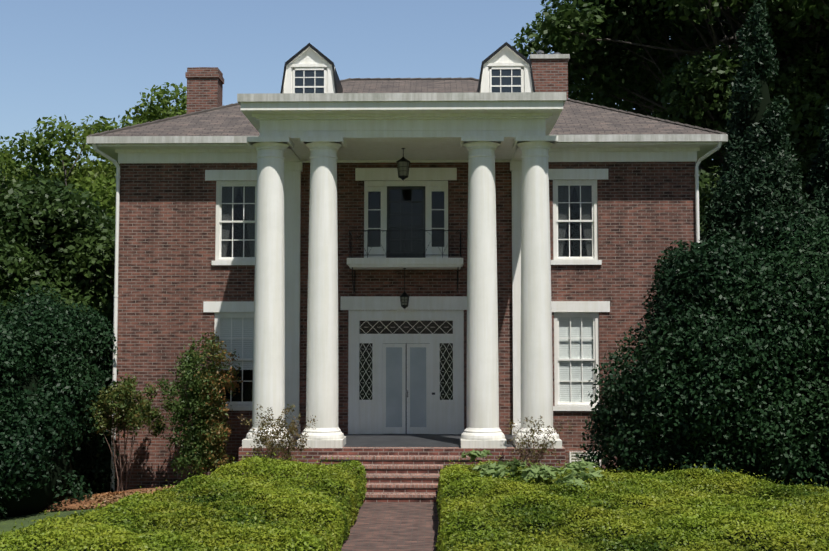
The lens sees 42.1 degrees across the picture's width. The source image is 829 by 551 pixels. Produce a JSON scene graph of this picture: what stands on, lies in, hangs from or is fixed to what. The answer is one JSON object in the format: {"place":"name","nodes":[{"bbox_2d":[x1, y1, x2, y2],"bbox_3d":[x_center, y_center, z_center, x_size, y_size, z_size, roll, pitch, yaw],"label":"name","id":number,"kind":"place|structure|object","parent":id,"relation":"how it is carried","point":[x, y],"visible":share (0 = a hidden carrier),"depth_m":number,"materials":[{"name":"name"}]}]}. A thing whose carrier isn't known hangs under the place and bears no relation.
{"place":"outdoors","nodes":[
{"label":"outdoors","id":0,"kind":"place"},
{"bbox_2d":[0,158,93,302],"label":"tree","id":1,"kind":"object","parent":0,"point":[13,168],"depth_m":47.98,"materials":[{"name":"green plant"}]},
{"bbox_2d":[0,114,119,298],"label":"tree","id":2,"kind":"object","parent":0,"point":[104,178],"depth_m":40.97,"materials":[{"name":"green plant"}]},
{"bbox_2d":[44,82,186,221],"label":"tree","id":3,"kind":"object","parent":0,"point":[154,112],"depth_m":47.46,"materials":[{"name":"green plant"}]},
{"bbox_2d":[0,463,447,550],"bbox_3d":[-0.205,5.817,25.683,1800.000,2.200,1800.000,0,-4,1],"label":"ground","id":4,"kind":"structure","parent":0,"point":[9,524],"depth_m":22.43,"materials":[{"name":"green plant"}]},
{"bbox_2d":[0,169,114,362],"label":"tree","id":5,"kind":"object","parent":4,"relation":"on","point":[85,235],"depth_m":30.34,"materials":[{"name":"green plant"}]},
{"bbox_2d":[0,282,121,517],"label":"shrub","id":6,"kind":"object","parent":4,"relation":"on","point":[62,340],"depth_m":23.78,"materials":[{"name":"green plant"}]},
{"bbox_2d":[41,482,206,511],"bbox_3d":[-6.141,4.906,23.944,4.684,0.629,2.279,0,-4,1],"label":"mulch bed","id":7,"kind":"object","parent":4,"relation":"on","point":[110,497],"visible":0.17,"depth_m":23.52,"materials":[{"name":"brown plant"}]},
{"bbox_2d":[78,373,174,490],"bbox_3d":[-6.691,3.704,24.786,2.286,2.908,1.435,0,-4,1],"label":"leggy shrub","id":8,"kind":"object","parent":4,"relation":"on","point":[128,406],"depth_m":24.82,"materials":[{"name":"green plant"}]},
{"bbox_2d":[0,452,366,550],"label":"hedge","id":9,"kind":"object","parent":4,"relation":"on","point":[86,530],"depth_m":15.67,"materials":[{"name":"green plant"}]},
{"bbox_2d":[154,329,242,476],"bbox_3d":[-4.900,3.084,24.536,1.940,3.683,2.260,0,-4,1],"label":"shrub","id":10,"kind":"object","parent":4,"relation":"on","point":[217,428],"depth_m":24.15,"materials":[{"name":"green plant"}]},
{"bbox_2d":[237,404,317,475],"bbox_3d":[-2.809,3.564,21.732,1.686,1.970,1.295,0,-4,1],"label":"flowering shrub","id":11,"kind":"object","parent":4,"relation":"on","point":[278,434],"depth_m":21.76,"materials":[{"name":"plant"}]},
{"bbox_2d":[320,455,482,502],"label":"steps","id":12,"kind":"structure","parent":4,"relation":"on","point":[402,478],"depth_m":21.74,"materials":[{"name":"brick"}]},
{"bbox_2d":[239,446,565,477],"bbox_3d":[-0.236,4.748,24.048,6.800,2.100,3.400,0,-4,1],"label":"porch base","id":13,"kind":"object","parent":4,"relation":"on","point":[502,454],"visible":0.15,"depth_m":22.41,"materials":[{"name":"brick"}]},
{"bbox_2d":[240,101,562,447],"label":"white portico","id":14,"kind":"structure","parent":13,"relation":"on","point":[481,137],"depth_m":22.91,"materials":[{"name":"white paint"}]},
{"bbox_2d":[237,92,565,105],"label":"portico cornice","id":15,"kind":"structure","parent":14,"relation":"attached to","point":[395,97],"depth_m":22.52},
{"bbox_2d":[292,434,514,446],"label":"porch floor","id":16,"kind":"structure","parent":13,"relation":"on","point":[402,440],"depth_m":24.14,"materials":[{"name":"grey concrete"}]},
{"bbox_2d":[115,162,695,491],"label":"house walls","id":17,"kind":"structure","parent":4,"relation":"on","point":[171,278],"depth_m":26.07,"materials":[{"name":"brown brick"}]},
{"bbox_2d":[220,187,587,433],"bbox_3d":[-0.188,1.536,26.859,13.400,8.470,0.001,0,-4,1],"label":"dark interior","id":18,"kind":"object","parent":17,"relation":"in","point":[374,217],"depth_m":27.00,"materials":[{"name":"black"}]},
{"bbox_2d":[349,230,460,292],"bbox_3d":[-0.213,-0.316,25.620,2.639,1.430,0.910,0,-4,1],"label":"iron balcony","id":19,"kind":"object","parent":17,"relation":"attached to","point":[350,244],"visible":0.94,"depth_m":25.22,"materials":[{"name":"black metal"}]},
{"bbox_2d":[347,258,462,269],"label":"balcony slab","id":20,"kind":"structure","parent":17,"relation":"attached to","point":[406,263],"depth_m":25.15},
{"bbox_2d":[348,181,463,433],"bbox_3d":[-0.203,0.756,26.102,2.780,6.130,0.150,0,-4,1],"label":"door frame","id":21,"kind":"structure","parent":17,"relation":"attached to","point":[369,416],"depth_m":25.98,"materials":[{"name":"white wood"}]},
{"bbox_2d":[359,186,452,399],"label":"window panes","id":22,"kind":"structure","parent":21,"relation":"in","point":[400,254],"depth_m":26.23,"materials":[{"name":"black glass"}]},
{"bbox_2d":[359,321,452,399],"bbox_3d":[-0.203,2.043,26.025,2.270,1.918,0.013,0,-4,1],"label":"tracery","id":23,"kind":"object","parent":21,"relation":"attached to","point":[406,333],"depth_m":26.02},
{"bbox_2d":[214,180,599,405],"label":"window frames","id":24,"kind":"structure","parent":17,"relation":"attached to","point":[557,315],"depth_m":26.11,"materials":[{"name":"white wood"}]},
{"bbox_2d":[221,186,591,256],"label":"window curtains","id":25,"kind":"object","parent":24,"relation":"attached to","point":[586,192],"depth_m":26.27,"materials":[{"name":"white fabric"}]},
{"bbox_2d":[220,185,592,401],"bbox_3d":[-0.203,0.429,26.126,9.020,5.235,0.030,0,-4,1],"label":"window glass","id":26,"kind":"object","parent":24,"relation":"in","point":[558,254],"visible":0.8,"depth_m":26.14,"materials":[{"name":"glass"}]},
{"bbox_2d":[220,318,593,401],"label":"window blinds","id":27,"kind":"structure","parent":24,"relation":"attached to","point":[587,331],"depth_m":26.02,"materials":[{"name":"white fabric"}]},
{"bbox_2d":[86,134,727,163],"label":"gutters","id":28,"kind":"object","parent":17,"relation":"on","point":[91,140],"visible":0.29,"depth_m":25.65,"materials":[{"name":"white metal"}]},
{"bbox_2d":[92,142,721,491],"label":"downspouts","id":29,"kind":"object","parent":17,"relation":"attached to","point":[118,177],"visible":0.67,"depth_m":25.98,"materials":[{"name":"white paint"}]},
{"bbox_2d":[92,142,721,434],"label":"house trim","id":30,"kind":"structure","parent":17,"relation":"attached to","point":[558,152],"depth_m":26.03,"materials":[{"name":"white paint"}]},
{"bbox_2d":[88,77,726,135],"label":"roof caps","id":31,"kind":"object","parent":17,"relation":"on","point":[350,79],"visible":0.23,"depth_m":27.81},
{"bbox_2d":[185,59,567,113],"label":"chimneys","id":32,"kind":"object","parent":31,"relation":"on","point":[204,88],"visible":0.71,"depth_m":31.50,"materials":[{"name":"brick"}]},
{"bbox_2d":[536,50,560,53],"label":"chimney flues","id":33,"kind":"object","parent":32,"relation":"on","point":[539,52],"visible":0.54,"depth_m":30.37,"materials":[{"name":"grey metal"}]},
{"bbox_2d":[528,54,569,60],"bbox_3d":[3.769,-6.057,30.428,1.100,0.120,1.000,0,-4,1],"label":"chimney cap","id":34,"kind":"object","parent":32,"relation":"on","point":[549,56],"visible":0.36,"depth_m":29.93,"materials":[{"name":"white concrete"}]},
{"bbox_2d":[280,42,534,92],"bbox_3d":[-0.140,-4.828,29.896,6.820,2.160,4.150,0,-4,1],"label":"dormer","id":35,"kind":"object","parent":31,"relation":"attached to","point":[338,86],"visible":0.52,"depth_m":27.88,"materials":[{"name":"white wood"}]},
{"bbox_2d":[100,80,715,135],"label":"roof","id":36,"kind":"structure","parent":17,"relation":"on","point":[574,118],"depth_m":27.04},
{"bbox_2d":[220,452,600,472],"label":"vents","id":37,"kind":"object","parent":17,"relation":"attached to","point":[572,457],"visible":0.15,"depth_m":25.66,"materials":[{"name":"white paint"}]},
{"bbox_2d":[109,207,708,368],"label":"treeline","id":38,"kind":"object","parent":4,"relation":"on","point":[700,230],"depth_m":70.32,"materials":[{"name":"green plant"}]},
{"bbox_2d":[459,449,602,494],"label":"hosta plants","id":39,"kind":"object","parent":4,"relation":"on","point":[534,471],"depth_m":18.83,"materials":[{"name":"green plant"}]},
{"bbox_2d":[505,416,572,465],"bbox_3d":[2.521,3.699,21.930,1.348,1.727,1.201,0,-4,1],"label":"flowering shrub","id":40,"kind":"object","parent":4,"relation":"on","point":[544,449],"depth_m":21.81,"materials":[{"name":"white plant"}]},
{"bbox_2d":[436,457,828,550],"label":"hedge","id":41,"kind":"object","parent":4,"relation":"on","point":[724,507],"depth_m":15.51,"materials":[{"name":"green plant"}]},
{"bbox_2d":[511,0,828,176],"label":"tree","id":42,"kind":"object","parent":4,"relation":"on","point":[595,19],"depth_m":43.56,"materials":[{"name":"green plant"}]},
{"bbox_2d":[570,3,823,169],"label":"tree","id":43,"kind":"object","parent":4,"relation":"on","point":[636,106],"depth_m":52.46,"materials":[{"name":"green plant"}]},
{"bbox_2d":[576,213,828,496],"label":"bush","id":44,"kind":"object","parent":4,"relation":"on","point":[738,285],"depth_m":20.79,"materials":[{"name":"green plant"}]},
{"bbox_2d":[651,45,828,234],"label":"tree","id":45,"kind":"object","parent":4,"relation":"on","point":[802,77],"depth_m":36.96,"materials":[{"name":"green plant"}]},
{"bbox_2d":[699,0,828,248],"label":"evergreen tree","id":46,"kind":"object","parent":4,"relation":"on","point":[735,202],"depth_m":30.06,"materials":[{"name":"green plant"}]},
{"bbox_2d":[705,27,828,173],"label":"tree","id":47,"kind":"object","parent":4,"relation":"on","point":[715,159],"visible":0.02,"depth_m":49.88,"materials":[{"name":"green plant"}]},
{"bbox_2d":[736,0,828,144],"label":"tree","id":48,"kind":"object","parent":4,"relation":"on","point":[799,9],"depth_m":38.23,"materials":[{"name":"green plant"}]},
{"bbox_2d":[804,102,828,225],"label":"tree","id":49,"kind":"object","parent":4,"relation":"on","point":[821,175],"depth_m":31.62,"materials":[{"name":"green plant"}]},
{"bbox_2d":[0,0,719,170],"label":"sky","id":50,"kind":"structure","parent":0,"point":[76,59],"materials":[{"name":"blue"}]},
{"bbox_2d":[341,502,438,550],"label":"path","id":51,"kind":"structure","parent":0,"point":[395,526],"depth_m":17.89,"materials":[{"name":"brick"}]},
{"bbox_2d":[386,347,425,426],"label":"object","id":52,"kind":"structure","parent":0,"point":[394,386],"depth_m":25.99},
{"bbox_2d":[693,208,813,257],"bbox_3d":[8.296,-0.034,22.827,5.878,3.535,2.262,0,-4,1],"label":"tree","id":53,"kind":"object","parent":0,"point":[760,233],"visible":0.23,"depth_m":22.59,"materials":[{"name":"green plant"}]}
]}

